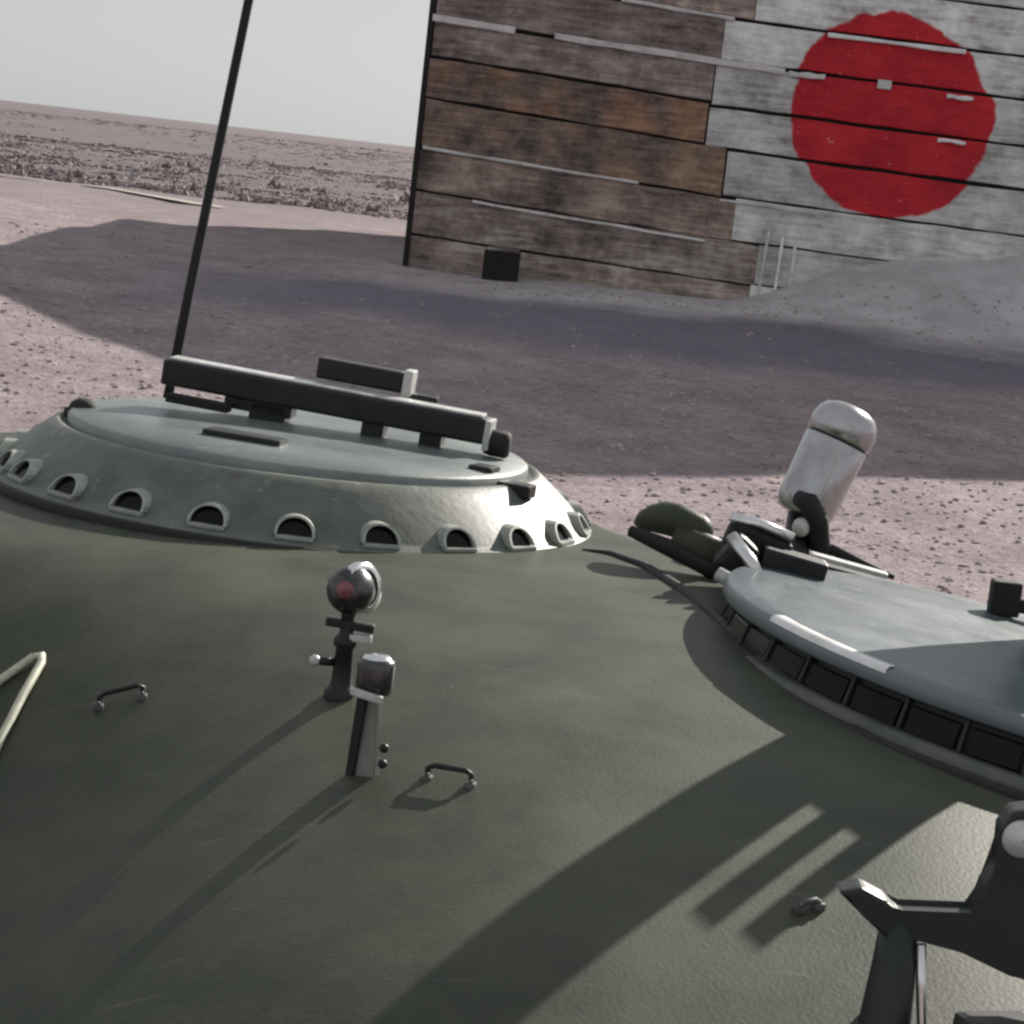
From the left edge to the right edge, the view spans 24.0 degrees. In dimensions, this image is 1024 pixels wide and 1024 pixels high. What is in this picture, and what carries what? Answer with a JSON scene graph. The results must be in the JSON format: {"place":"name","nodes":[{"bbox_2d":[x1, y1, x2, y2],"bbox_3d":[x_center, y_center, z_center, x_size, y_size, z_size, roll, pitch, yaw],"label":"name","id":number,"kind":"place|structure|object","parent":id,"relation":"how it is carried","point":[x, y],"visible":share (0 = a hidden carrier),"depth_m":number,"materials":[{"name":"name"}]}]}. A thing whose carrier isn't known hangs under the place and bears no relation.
{"place":"outdoors","nodes":[
{"label":"outdoors","id":0,"kind":"place"},
{"bbox_2d":[5,176,224,206],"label":"path","id":1,"kind":"structure","parent":0,"point":[146,194],"depth_m":44.27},
{"bbox_2d":[0,0,429,146],"label":"sky","id":2,"kind":"structure","parent":0,"point":[340,69],"materials":[{"name":"white"}]},
{"bbox_2d":[0,100,1023,603],"bbox_3d":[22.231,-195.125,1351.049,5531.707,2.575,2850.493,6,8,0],"label":"ground","id":3,"kind":"structure","parent":0,"point":[718,346],"depth_m":23.33,"materials":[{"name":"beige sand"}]},
{"bbox_2d":[0,109,413,219],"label":"scrub","id":4,"kind":"object","parent":3,"relation":"on","point":[188,190],"visible":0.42,"depth_m":62.64,"materials":[{"name":"plant"}]},
{"bbox_2d":[481,246,520,281],"bbox_3d":[-0.131,-3.006,29.430,0.440,0.430,0.400,6,8,0],"label":"wooden block","id":5,"kind":"object","parent":3,"relation":"on","point":[501,264],"depth_m":29.23,"materials":[{"name":"black wood"}]},
{"bbox_2d":[0,0,1023,1023],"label":"armoured vehicle","id":6,"kind":"object","parent":3,"relation":"on","point":[336,705],"visible":1,"depth_m":3.18,"materials":[{"name":"green paint"}]},
{"bbox_2d":[402,0,1023,299],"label":"wooden barn","id":7,"kind":"structure","parent":3,"relation":"on","point":[721,149],"depth_m":29.62,"materials":[{"name":"brown wood"}]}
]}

